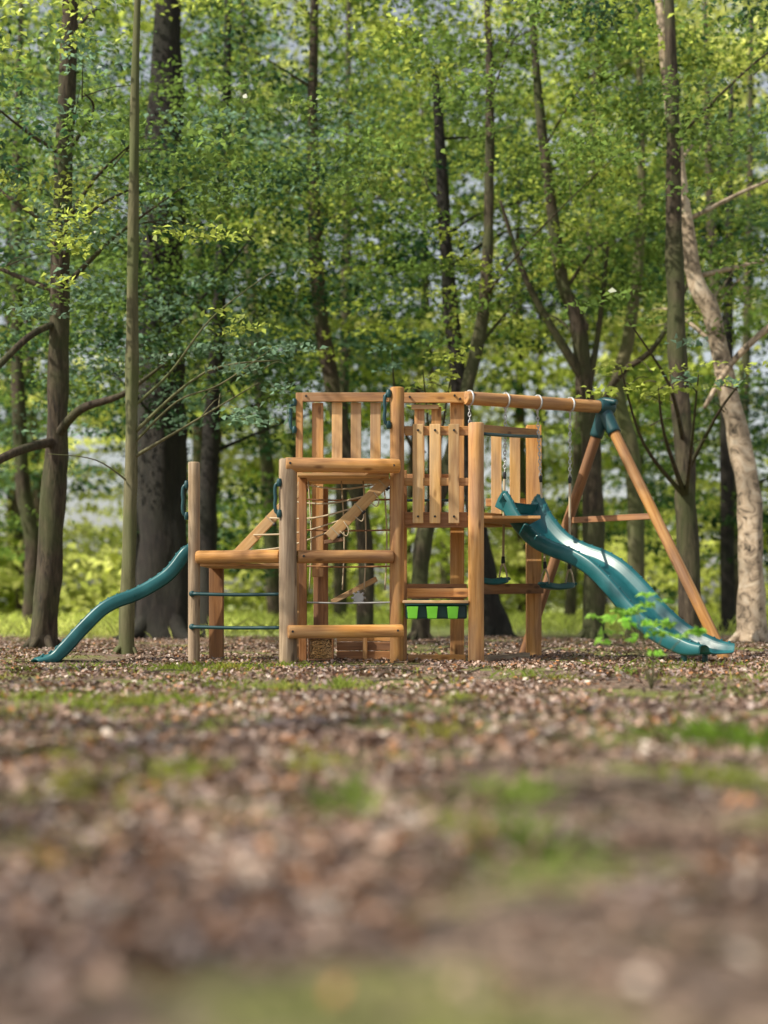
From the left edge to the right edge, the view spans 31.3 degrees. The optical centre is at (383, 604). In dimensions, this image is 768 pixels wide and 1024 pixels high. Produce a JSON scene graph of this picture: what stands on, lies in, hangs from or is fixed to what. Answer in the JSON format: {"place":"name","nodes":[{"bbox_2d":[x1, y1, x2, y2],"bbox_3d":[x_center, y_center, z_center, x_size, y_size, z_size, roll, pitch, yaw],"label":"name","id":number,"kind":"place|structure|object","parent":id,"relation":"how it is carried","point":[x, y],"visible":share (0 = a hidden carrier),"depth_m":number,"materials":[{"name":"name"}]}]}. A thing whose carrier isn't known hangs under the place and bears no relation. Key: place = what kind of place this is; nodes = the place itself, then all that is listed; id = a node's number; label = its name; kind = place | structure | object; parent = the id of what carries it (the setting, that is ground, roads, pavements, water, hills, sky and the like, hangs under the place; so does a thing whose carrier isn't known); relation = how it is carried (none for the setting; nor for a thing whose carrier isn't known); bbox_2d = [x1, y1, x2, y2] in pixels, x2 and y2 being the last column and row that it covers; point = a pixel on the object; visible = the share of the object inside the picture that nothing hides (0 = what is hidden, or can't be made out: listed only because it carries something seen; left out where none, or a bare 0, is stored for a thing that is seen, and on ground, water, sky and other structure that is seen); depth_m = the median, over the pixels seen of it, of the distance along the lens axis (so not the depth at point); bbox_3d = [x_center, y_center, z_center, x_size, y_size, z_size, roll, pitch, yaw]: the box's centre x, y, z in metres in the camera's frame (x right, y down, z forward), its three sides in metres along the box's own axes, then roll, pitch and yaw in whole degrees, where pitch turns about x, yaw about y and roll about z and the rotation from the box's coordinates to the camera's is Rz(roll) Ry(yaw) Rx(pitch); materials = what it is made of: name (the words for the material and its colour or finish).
{"place":"outdoors","nodes":[
{"label":"outdoors","id":0,"kind":"place"},
{"bbox_2d":[331,577,377,601],"bbox_3d":[-0.316,-0.145,14.600,0.541,0.055,0.120,-28,0,0],"label":"flap board","id":1,"kind":"object","parent":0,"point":[353,590],"visible":0.9,"depth_m":14.54,"materials":[{"name":"brown wood"}]},
{"bbox_2d":[0,604,767,1023],"bbox_3d":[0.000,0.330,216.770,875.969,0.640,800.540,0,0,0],"label":"ground","id":2,"kind":"structure","parent":0,"point":[476,940],"depth_m":2.54,"materials":[{"name":"soil"}]},
{"bbox_2d":[31,544,187,661],"bbox_3d":[-2.800,-0.022,14.255,1.696,1.220,0.460,0,0,-12],"label":"playground slide","id":3,"kind":"object","parent":2,"relation":"on","point":[94,616],"visible":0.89,"depth_m":14.04,"materials":[{"name":"teal plastic"}]},
{"bbox_2d":[0,0,231,633],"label":"birch tree","id":4,"kind":"object","parent":2,"relation":"on","point":[25,503],"visible":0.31,"depth_m":27.87,"materials":[{"name":"green plant"}]},
{"bbox_2d":[0,0,300,648],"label":"oak tree","id":5,"kind":"object","parent":2,"relation":"on","point":[49,575],"visible":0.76,"depth_m":17.85,"materials":[{"name":"green plant"}]},
{"bbox_2d":[0,23,356,611],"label":"oak tree","id":6,"kind":"object","parent":2,"relation":"on","point":[30,390],"visible":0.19,"depth_m":29.28,"materials":[{"name":"green plant"}]},
{"bbox_2d":[188,462,199,662],"bbox_3d":[-1.940,-0.375,14.000,0.122,2.150,0.122,0,0,0],"label":"post","id":7,"kind":"object","parent":2,"relation":"on","point":[193,548],"visible":0.84,"depth_m":13.95,"materials":[{"name":"brown wood"}]},
{"bbox_2d":[181,481,188,519],"bbox_3d":[-2.027,-1.060,13.990,0.091,0.400,0.057,0,0,0],"label":"grab handle","id":8,"kind":"object","parent":7,"relation":"attached to","point":[183,488],"visible":1,"depth_m":13.97,"materials":[{"name":"teal plastic"}]},
{"bbox_2d":[195,550,278,562],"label":"wooden beam","id":9,"kind":"structure","parent":7,"relation":"attached to","point":[241,556],"depth_m":13.79,"materials":[{"name":"brown wood"}]},
{"bbox_2d":[200,563,278,566],"bbox_3d":[-1.460,-0.400,14.000,0.820,0.030,0.145,0,0,0],"label":"deck board","id":10,"kind":"object","parent":7,"relation":"attached to","point":[239,564],"visible":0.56,"depth_m":13.93,"materials":[{"name":"brown wood"}]},
{"bbox_2d":[0,0,390,654],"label":"beech tree","id":11,"kind":"object","parent":2,"relation":"on","point":[130,490],"visible":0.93,"depth_m":15.95,"materials":[{"name":"green plant"}]},
{"bbox_2d":[209,568,223,657],"bbox_3d":[-1.820,0.135,14.900,0.150,1.130,0.120,0,0,0],"label":"wooden post","id":12,"kind":"object","parent":2,"relation":"on","point":[216,615],"visible":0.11,"depth_m":14.84,"materials":[{"name":"brown wood"}]},
{"bbox_2d":[211,568,278,568],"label":"deck board","id":13,"kind":"object","parent":12,"relation":"on","point":[244,568],"visible":0.24,"depth_m":14.80,"materials":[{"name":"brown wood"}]},
{"bbox_2d":[235,483,311,549],"bbox_3d":[-1.225,-0.905,14.750,0.110,1.259,0.060,44,0,0],"label":"ramp rail","id":14,"kind":"object","parent":13,"relation":"on","point":[249,541],"visible":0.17,"depth_m":14.72,"materials":[{"name":"brown wood"}]},
{"bbox_2d":[2,0,448,634],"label":"oak tree","id":15,"kind":"object","parent":2,"relation":"on","point":[208,488],"visible":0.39,"depth_m":26.37,"materials":[{"name":"green plant"}]},
{"bbox_2d":[0,0,476,639],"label":"oak tree","id":16,"kind":"object","parent":2,"relation":"on","point":[162,478],"visible":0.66,"depth_m":22.25,"materials":[{"name":"green plant"}]},
{"bbox_2d":[279,458,296,663],"bbox_3d":[-0.959,-0.375,13.700,0.184,2.150,0.186,0,0,0],"label":"post front","id":17,"kind":"object","parent":2,"relation":"on","point":[288,561],"visible":0.82,"depth_m":13.62,"materials":[{"name":"brown wood"}]},
{"bbox_2d":[192,625,278,629],"bbox_3d":[-1.493,0.235,13.829,0.953,0.046,0.053,0,0,12],"label":"ladder bar","id":18,"kind":"object","parent":17,"relation":"attached to","point":[237,627],"visible":1,"depth_m":13.82,"materials":[{"name":"teal metal"}]},
{"bbox_2d":[192,592,278,596],"bbox_3d":[-1.493,-0.100,13.829,0.953,0.046,0.053,0,0,12],"label":"ladder bar","id":19,"kind":"object","parent":17,"relation":"attached to","point":[232,594],"visible":1,"depth_m":13.83,"materials":[{"name":"teal metal"}]},
{"bbox_2d":[273,478,281,517],"bbox_3d":[-1.058,-1.055,13.640,0.091,0.390,0.057,0,0,0],"label":"grab handle","id":20,"kind":"object","parent":17,"relation":"attached to","point":[278,483],"visible":1,"depth_m":13.62,"materials":[{"name":"teal plastic"}]},
{"bbox_2d":[286,457,400,472],"bbox_3d":[-0.414,-1.395,13.780,1.166,0.149,0.150,0,0,-12],"label":"log top","id":21,"kind":"object","parent":17,"relation":"attached to","point":[350,465],"visible":1,"depth_m":13.73,"materials":[{"name":"brown wood"}]},
{"bbox_2d":[288,624,403,638],"bbox_3d":[-0.380,0.273,13.720,1.174,0.133,0.133,0,0,-14],"label":"log","id":22,"kind":"object","parent":17,"relation":"attached to","point":[339,631],"visible":1,"depth_m":13.66,"materials":[{"name":"brown wood"}]},
{"bbox_2d":[296,393,302,657],"bbox_3d":[-0.925,-0.805,15.000,0.075,3.010,0.075,0,0,0],"label":"post back","id":23,"kind":"object","parent":2,"relation":"on","point":[299,426],"visible":0.45,"depth_m":14.96,"materials":[{"name":"brown wood"}]},
{"bbox_2d":[289,398,296,433],"bbox_3d":[-0.993,-2.050,14.950,0.091,0.380,0.057,0,0,0],"label":"grab handle","id":24,"kind":"object","parent":23,"relation":"attached to","point":[293,429],"visible":0.99,"depth_m":14.93,"materials":[{"name":"teal plastic"}]},
{"bbox_2d":[302,392,388,401],"bbox_3d":[-0.415,-2.260,14.970,0.950,0.100,0.040,0,0,0],"label":"top rail","id":25,"kind":"object","parent":23,"relation":"attached to","point":[344,397],"visible":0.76,"depth_m":14.95,"materials":[{"name":"brown wood"}]},
{"bbox_2d":[332,402,341,457],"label":"slat","id":26,"kind":"object","parent":25,"relation":"attached to","point":[336,429],"visible":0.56,"depth_m":15.01,"materials":[{"name":"brown wood"}]},
{"bbox_2d":[351,402,360,457],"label":"slat","id":27,"kind":"object","parent":25,"relation":"attached to","point":[355,429],"visible":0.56,"depth_m":15.01,"materials":[{"name":"brown wood"}]},
{"bbox_2d":[370,402,380,458],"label":"slat","id":28,"kind":"object","parent":25,"relation":"attached to","point":[375,430],"visible":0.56,"depth_m":15.01,"materials":[{"name":"brown wood"}]},
{"bbox_2d":[299,478,306,660],"bbox_3d":[-0.840,-0.300,14.200,0.080,2.000,0.080,0,0,0],"label":"post","id":29,"kind":"object","parent":2,"relation":"on","point":[302,566],"visible":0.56,"depth_m":14.16,"materials":[{"name":"brown wood"}]},
{"bbox_2d":[306,478,380,479],"bbox_3d":[-0.415,-1.320,14.330,0.930,0.030,0.145,0,0,0],"label":"deck board","id":30,"kind":"object","parent":29,"relation":"on","point":[343,478],"visible":0.28,"depth_m":14.26,"materials":[{"name":"brown wood"}]},
{"bbox_2d":[299,477,388,477],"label":"deck board","id":31,"kind":"object","parent":29,"relation":"on","point":[343,477],"visible":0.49,"depth_m":14.13,"materials":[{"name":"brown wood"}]},
{"bbox_2d":[325,478,389,540],"bbox_3d":[-0.260,-0.995,14.175,0.871,0.115,0.070,-45,3,-3],"label":"ramp rail","id":32,"kind":"object","parent":31,"relation":"attached to","point":[378,488],"visible":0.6,"depth_m":14.14,"materials":[{"name":"wood"}]},
{"bbox_2d":[313,488,327,624],"bbox_3d":[-0.700,-0.300,15.200,0.160,2.000,0.100,0,0,0],"label":"post back","id":33,"kind":"object","parent":2,"relation":"on","point":[320,594],"visible":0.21,"depth_m":15.15,"materials":[{"name":"brown wood"}]},
{"bbox_2d":[312,403,322,576],"bbox_3d":[-0.728,-1.255,15.060,0.125,1.910,0.050,0,0,0],"label":"slat","id":34,"kind":"object","parent":33,"relation":"attached to","point":[317,441],"visible":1,"depth_m":15.04,"materials":[{"name":"brown wood"}]},
{"bbox_2d":[308,638,333,659],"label":"bug hotel","id":35,"kind":"structure","parent":2,"relation":"on","point":[321,648],"depth_m":14.11,"materials":[{"name":"brown wood"}]},
{"bbox_2d":[111,0,548,624],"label":"oak tree","id":36,"kind":"object","parent":2,"relation":"on","point":[321,330],"visible":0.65,"depth_m":24.91,"materials":[{"name":"green plant"}]},
{"bbox_2d":[337,651,389,658],"bbox_3d":[-0.155,0.540,14.500,0.690,0.088,0.030,0,0,0],"label":"planter board","id":37,"kind":"object","parent":2,"relation":"on","point":[359,654],"visible":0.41,"depth_m":14.48,"materials":[{"name":"brown wood"}]},
{"bbox_2d":[337,642,389,649],"bbox_3d":[-0.155,0.445,14.510,0.690,0.088,0.030,0,0,0],"label":"planter board","id":38,"kind":"object","parent":37,"relation":"on","point":[359,645],"visible":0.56,"depth_m":14.49,"materials":[{"name":"brown wood"}]},
{"bbox_2d":[337,637,389,640],"bbox_3d":[-0.155,0.350,14.520,0.690,0.088,0.030,0,0,0],"label":"planter board","id":39,"kind":"object","parent":38,"relation":"on","point":[368,639],"visible":0.24,"depth_m":14.51,"materials":[{"name":"brown wood"}]},
{"bbox_2d":[5,0,753,624],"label":"distant tree trunks","id":40,"kind":"object","parent":2,"relation":"on","point":[271,582],"visible":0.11,"depth_m":36.53,"materials":[{"name":"brown plant"}]},
{"bbox_2d":[0,635,767,1012],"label":"fallen leaves","id":41,"kind":"object","parent":2,"relation":"on","point":[334,899],"depth_m":3.89,"materials":[{"name":"plant"}]},
{"bbox_2d":[0,0,767,621],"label":"distant trees","id":42,"kind":"object","parent":2,"relation":"on","point":[102,566],"visible":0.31,"depth_m":46.31,"materials":[{"name":"green plant"}]},
{"bbox_2d":[0,48,767,599],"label":"understory foliage","id":43,"kind":"object","parent":2,"relation":"on","point":[660,500],"visible":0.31,"depth_m":31.98,"materials":[{"name":"plant"}]},
{"bbox_2d":[390,387,403,662],"bbox_3d":[0.134,-0.760,14.050,0.148,2.920,0.148,0,0,0],"label":"tall post","id":44,"kind":"object","parent":2,"relation":"on","point":[397,518],"visible":0.85,"depth_m":13.99,"materials":[{"name":"brown wood"}]},
{"bbox_2d":[297,473,388,476],"bbox_3d":[-0.415,-1.320,14.000,0.930,0.030,0.145,0,0,0],"label":"deck board","id":45,"kind":"object","parent":44,"relation":"attached to","point":[342,474],"visible":0.98,"depth_m":13.93,"materials":[{"name":"brown wood"}]},
{"bbox_2d":[297,550,393,562],"bbox_3d":[-0.393,-0.480,13.850,0.990,0.135,0.135,-1,0,-15],"label":"log","id":46,"kind":"object","parent":44,"relation":"attached to","point":[349,556],"visible":1,"depth_m":13.80,"materials":[{"name":"brown wood"}]},
{"bbox_2d":[383,389,391,428],"bbox_3d":[0.033,-1.990,14.000,0.091,0.400,0.057,0,0,0],"label":"grab handle","id":47,"kind":"object","parent":44,"relation":"attached to","point":[387,394],"visible":1,"depth_m":13.98,"materials":[{"name":"teal plastic"}]},
{"bbox_2d":[404,426,467,435],"bbox_3d":[0.540,-1.785,14.120,0.660,0.095,0.035,0,0,0],"label":"front rail","id":48,"kind":"object","parent":44,"relation":"attached to","point":[444,430],"visible":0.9,"depth_m":14.10,"materials":[{"name":"brown wood"}]},
{"bbox_2d":[413,424,422,522],"bbox_3d":[0.349,-1.340,14.080,0.110,1.020,0.025,0,0,0],"label":"slat","id":49,"kind":"object","parent":48,"relation":"attached to","point":[417,472],"visible":1,"depth_m":14.07,"materials":[{"name":"brown wood"}]},
{"bbox_2d":[430,424,439,522],"bbox_3d":[0.523,-1.340,14.080,0.110,1.020,0.025,0,0,0],"label":"slat","id":50,"kind":"object","parent":48,"relation":"attached to","point":[434,472],"visible":1,"depth_m":14.07,"materials":[{"name":"brown wood"}]},
{"bbox_2d":[449,424,458,522],"bbox_3d":[0.718,-1.340,14.080,0.110,1.020,0.025,0,0,0],"label":"slat","id":51,"kind":"object","parent":48,"relation":"attached to","point":[453,472],"visible":1,"depth_m":14.07,"materials":[{"name":"brown wood"}]},
{"bbox_2d":[404,478,467,485],"bbox_3d":[0.540,-1.260,14.120,0.660,0.080,0.035,0,0,0],"label":"front rail","id":52,"kind":"object","parent":44,"relation":"attached to","point":[443,481],"visible":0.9,"depth_m":14.10,"materials":[{"name":"brown wood"}]},
{"bbox_2d":[404,470,406,660],"bbox_3d":[0.205,-0.350,14.350,0.070,2.100,0.070,0,0,0],"label":"post","id":53,"kind":"object","parent":2,"relation":"on","point":[405,569],"visible":0.24,"depth_m":14.31,"materials":[{"name":"brown wood"}]},
{"bbox_2d":[307,480,377,480],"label":"deck board","id":54,"kind":"object","parent":53,"relation":"attached to","point":[342,480],"visible":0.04,"depth_m":14.47,"materials":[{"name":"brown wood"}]},
{"bbox_2d":[308,481,311,589],"bbox_3d":[-0.785,-0.725,14.500,0.046,1.151,0.014,0,0,0],"label":"climbing rope","id":55,"kind":"object","parent":54,"relation":"hanging from","point":[310,532],"visible":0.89,"depth_m":14.49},
{"bbox_2d":[307,602,389,603],"bbox_3d":[-0.365,-0.015,14.400,0.970,0.028,0.016,0,0,0],"label":"steel rung","id":56,"kind":"object","parent":53,"relation":"attached to","point":[348,602],"visible":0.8,"depth_m":14.39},
{"bbox_2d":[307,565,389,567],"bbox_3d":[-0.365,-0.395,14.400,0.970,0.028,0.016,0,0,0],"label":"steel rung","id":57,"kind":"object","parent":53,"relation":"attached to","point":[348,566],"visible":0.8,"depth_m":14.39,"materials":[{"name":"grey metal"}]},
{"bbox_2d":[467,516,540,518],"bbox_3d":[0.945,-0.900,14.250,1.350,0.030,0.145,0,0,0],"label":"deck board","id":58,"kind":"object","parent":53,"relation":"attached to","point":[512,517],"visible":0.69,"depth_m":14.18,"materials":[{"name":"wood"}]},
{"bbox_2d":[408,654,465,660],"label":"ground beam","id":59,"kind":"structure","parent":2,"relation":"on","point":[411,657],"depth_m":14.27,"materials":[{"name":"brown wood"}]},
{"bbox_2d":[450,392,463,653],"bbox_3d":[0.805,-0.815,15.100,0.150,3.030,0.120,0,0,0],"label":"wooden post","id":60,"kind":"object","parent":2,"relation":"on","point":[456,563],"visible":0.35,"depth_m":15.04,"materials":[{"name":"brown wood"}]},
{"bbox_2d":[407,474,448,477],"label":"back rail","id":61,"kind":"object","parent":60,"relation":"attached to","point":[428,475],"visible":0.14,"depth_m":15.11,"materials":[{"name":"brown wood"}]},
{"bbox_2d":[414,409,424,511],"bbox_3d":[0.390,-1.585,15.060,0.110,1.170,0.025,0,0,0],"label":"slat","id":62,"kind":"object","parent":61,"relation":"attached to","point":[419,416],"visible":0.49,"depth_m":15.05,"materials":[{"name":"brown wood"}]},
{"bbox_2d":[431,407,440,511],"bbox_3d":[0.575,-1.585,15.060,0.110,1.170,0.025,0,0,0],"label":"slat","id":63,"kind":"object","parent":61,"relation":"attached to","point":[435,416],"visible":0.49,"depth_m":15.05,"materials":[{"name":"brown wood"}]},
{"bbox_2d":[407,584,466,598],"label":"beam","id":64,"kind":"structure","parent":60,"relation":"attached to","point":[436,585],"depth_m":14.88,"materials":[{"name":"brown wood"}]},
{"bbox_2d":[468,422,483,662],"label":"wooden post","id":65,"kind":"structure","parent":2,"relation":"on","point":[476,540],"depth_m":13.93,"materials":[{"name":"brown wood"}]},
{"bbox_2d":[403,588,468,618],"bbox_3d":[0.535,-0.006,14.096,0.690,0.317,0.372,0,0,0],"label":"mud kitchen","id":66,"kind":"object","parent":65,"relation":"attached to","point":[435,609],"visible":0.92,"depth_m":14.02,"materials":[{"name":"brown wood"}]},
{"bbox_2d":[484,432,542,437],"bbox_3d":[1.448,-1.830,14.827,0.142,0.214,1.885,0,0,25],"label":"metal bar","id":67,"kind":"object","parent":65,"relation":"attached to","point":[510,435],"visible":0.98,"depth_m":14.49,"materials":[{"name":"teal metal"}]},
{"bbox_2d":[303,0,660,637],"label":"oak tree","id":68,"kind":"object","parent":2,"relation":"on","point":[497,622],"visible":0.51,"depth_m":24.55,"materials":[{"name":"green plant"}]},
{"bbox_2d":[484,653,529,661],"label":"ground beam","id":69,"kind":"structure","parent":2,"relation":"on","point":[489,658],"depth_m":14.71,"materials":[{"name":"brown wood"}]},
{"bbox_2d":[291,0,732,640],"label":"beech tree","id":70,"kind":"object","parent":2,"relation":"on","point":[421,560],"visible":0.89,"depth_m":21.15,"materials":[{"name":"green plant"}]},
{"bbox_2d":[526,425,541,656],"bbox_3d":[1.735,-0.685,15.900,0.170,2.770,0.140,0,0,0],"label":"wooden post","id":71,"kind":"object","parent":2,"relation":"on","point":[533,606],"visible":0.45,"depth_m":15.83,"materials":[{"name":"brown wood"}]},
{"bbox_2d":[486,498,524,505],"bbox_3d":[1.410,-1.180,15.900,0.460,0.090,0.030,0,0,0],"label":"slat rail","id":72,"kind":"object","parent":71,"relation":"attached to","point":[488,501],"visible":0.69,"depth_m":15.88,"materials":[{"name":"brown wood"}]},
{"bbox_2d":[491,436,501,513],"bbox_3d":[1.300,-1.500,15.860,0.120,1.000,0.025,0,0,0],"label":"slat","id":73,"kind":"object","parent":72,"relation":"attached to","point":[496,467],"visible":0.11,"depth_m":15.85,"materials":[{"name":"brown wood"}]},
{"bbox_2d":[510,437,519,502],"bbox_3d":[1.515,-1.500,15.860,0.120,1.000,0.025,0,0,0],"label":"slat","id":74,"kind":"object","parent":72,"relation":"attached to","point":[515,469],"visible":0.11,"depth_m":15.85,"materials":[{"name":"brown wood"}]},
{"bbox_2d":[484,425,537,434],"bbox_3d":[1.395,-1.920,15.190,0.040,0.085,1.391,0,4,32],"label":"top rail","id":75,"kind":"object","parent":71,"relation":"attached to","point":[505,430],"visible":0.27,"depth_m":15.14,"materials":[{"name":"brown wood"}]},
{"bbox_2d":[484,584,543,593],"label":"beam","id":76,"kind":"structure","parent":71,"relation":"attached to","point":[515,589],"depth_m":15.37,"materials":[{"name":"brown wood"}]},
{"bbox_2d":[315,0,767,639],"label":"oak tree","id":77,"kind":"object","parent":2,"relation":"on","point":[581,360],"visible":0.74,"depth_m":22.85,"materials":[{"name":"green plant"}]},
{"bbox_2d":[519,436,600,652],"bbox_3d":[2.135,-0.795,16.400,0.125,3.122,0.127,29,19,39],"label":"swing frame leg","id":78,"kind":"object","parent":2,"relation":"on","point":[582,478],"visible":0.58,"depth_m":16.23,"materials":[{"name":"brown wood"}]},
{"bbox_2d":[365,0,767,628],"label":"oak tree","id":79,"kind":"object","parent":2,"relation":"on","point":[683,460],"visible":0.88,"depth_m":19.76,"materials":[{"name":"green plant"}]},
{"bbox_2d":[455,0,767,637],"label":"birch tree","id":80,"kind":"object","parent":2,"relation":"on","point":[635,543],"visible":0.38,"depth_m":24.93,"materials":[{"name":"green plant"}]},
{"bbox_2d":[495,490,734,662],"bbox_3d":[2.417,-0.310,14.502,2.623,1.881,0.700,0,0,42],"label":"playground slide","id":81,"kind":"object","parent":2,"relation":"on","point":[619,582],"visible":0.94,"depth_m":14.53,"materials":[{"name":"teal plastic"}]},
{"bbox_2d":[584,592,706,688],"bbox_3d":[1.842,0.265,9.930,0.791,0.715,0.814,0,0,-41],"label":"sapling","id":82,"kind":"object","parent":2,"relation":"on","point":[669,625],"visible":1,"depth_m":9.91,"materials":[{"name":"green plant"}]},
{"bbox_2d":[525,31,767,630],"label":"oak tree","id":83,"kind":"object","parent":2,"relation":"on","point":[728,495],"visible":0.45,"depth_m":29.86,"materials":[{"name":"green plant"}]},
{"bbox_2d":[527,0,767,643],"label":"birch tree","id":84,"kind":"object","parent":2,"relation":"on","point":[751,620],"visible":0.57,"depth_m":20.93,"materials":[{"name":"green plant"}]},
{"bbox_2d":[610,430,729,659],"bbox_3d":[3.145,-0.795,15.425,0.126,3.316,0.126,0,-29,-45],"label":"leg front","id":85,"kind":"object","parent":2,"relation":"on","point":[673,554],"visible":0.81,"depth_m":15.36,"materials":[{"name":"brown wood"}]},
{"bbox_2d":[463,391,601,412],"bbox_3d":[1.750,-2.275,15.485,2.043,0.147,0.148,-2,1,-32],"label":"crossbeam","id":86,"kind":"object","parent":85,"relation":"on","point":[527,402],"visible":0.94,"depth_m":15.36,"materials":[{"name":"brown wood"}]},
{"bbox_2d":[404,393,463,402],"bbox_3d":[0.545,-2.255,14.980,0.670,0.110,0.040,0,0,0],"label":"top rail","id":87,"kind":"object","parent":86,"relation":"attached to","point":[432,398],"visible":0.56,"depth_m":14.96,"materials":[{"name":"brown wood"}]},
{"bbox_2d":[502,392,510,411],"bbox_3d":[1.350,-2.244,15.239,0.027,0.222,0.184,0,0,-30],"label":"swing hook","id":88,"kind":"object","parent":86,"relation":"attached to","point":[507,406],"visible":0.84,"depth_m":15.20,"materials":[{"name":"metal"}]},
{"bbox_2d":[503,411,506,471],"bbox_3d":[1.344,-1.804,15.236,0.042,0.704,0.036,0,0,-43],"label":"chain","id":89,"kind":"object","parent":88,"relation":"hanging from","point":[505,418],"visible":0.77,"depth_m":15.23,"materials":[{"name":"metal"}]},
{"bbox_2d":[501,472,505,563],"bbox_3d":[1.330,-0.960,15.227,0.062,1.021,0.055,0,0,0],"label":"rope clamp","id":90,"kind":"object","parent":89,"relation":"hanging from","point":[503,557],"visible":1,"depth_m":15.21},
{"bbox_2d":[484,577,510,584],"bbox_3d":[1.171,-0.258,15.130,0.526,0.095,0.174,0,0,-32],"label":"swing seat","id":91,"kind":"object","parent":90,"relation":"hanging from","point":[497,581],"visible":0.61,"depth_m":15.09,"materials":[{"name":"teal plastic"}]},
{"bbox_2d":[567,397,574,415],"bbox_3d":[2.133,-2.267,15.720,0.027,0.222,0.184,0,0,-30],"label":"swing hook","id":92,"kind":"object","parent":86,"relation":"attached to","point":[572,398],"visible":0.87,"depth_m":15.68,"materials":[{"name":"metal"}]},
{"bbox_2d":[568,415,571,476],"bbox_3d":[2.131,-1.806,15.714,0.038,0.745,0.042,0,0,45],"label":"chain","id":93,"kind":"object","parent":92,"relation":"hanging from","point":[569,446],"visible":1,"depth_m":15.71,"materials":[{"name":"metal"}]},
{"bbox_2d":[568,476,571,568],"bbox_3d":[2.126,-0.931,15.698,0.051,1.063,0.063,0,0,0],"label":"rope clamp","id":94,"kind":"object","parent":93,"relation":"hanging from","point":[569,481],"visible":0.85,"depth_m":15.69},
{"bbox_2d":[537,582,576,589],"bbox_3d":[1.973,-0.207,15.597,0.526,0.095,0.174,0,0,-32],"label":"swing seat","id":95,"kind":"object","parent":94,"relation":"hanging from","point":[556,586],"visible":1,"depth_m":15.52,"materials":[{"name":"teal plastic"}]},
{"bbox_2d":[590,397,620,438],"bbox_3d":[2.576,-2.174,15.986,0.217,0.482,0.394,0,0,-33],"label":"corner bracket","id":96,"kind":"object","parent":85,"relation":"attached to","point":[604,420],"visible":0.88,"depth_m":15.91,"materials":[{"name":"teal plastic"}]},
{"bbox_2d":[571,513,649,522],"bbox_3d":[2.630,-0.997,15.925,1.280,0.070,0.046,0,0,44],"label":"leg brace","id":97,"kind":"object","parent":85,"relation":"attached to","point":[623,517],"visible":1,"depth_m":15.90,"materials":[{"name":"brown wood"}]},
{"bbox_2d":[0,657,767,877],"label":"grass","id":98,"kind":"structure","parent":0,"point":[706,730],"depth_m":5.10,"materials":[{"name":"plant"}]},
{"bbox_2d":[0,607,767,639],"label":"meadow grass","id":99,"kind":"structure","parent":0,"point":[9,624],"depth_m":28.11,"materials":[{"name":"plant"}]},
{"bbox_2d":[0,0,767,604],"label":"sky","id":100,"kind":"structure","parent":0,"point":[110,460],"materials":[{"name":"white"}]},
{"bbox_2d":[404,512,466,527],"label":"deck beam","id":101,"kind":"structure","parent":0,"point":[426,523],"depth_m":14.14,"materials":[{"name":"wood"}]},
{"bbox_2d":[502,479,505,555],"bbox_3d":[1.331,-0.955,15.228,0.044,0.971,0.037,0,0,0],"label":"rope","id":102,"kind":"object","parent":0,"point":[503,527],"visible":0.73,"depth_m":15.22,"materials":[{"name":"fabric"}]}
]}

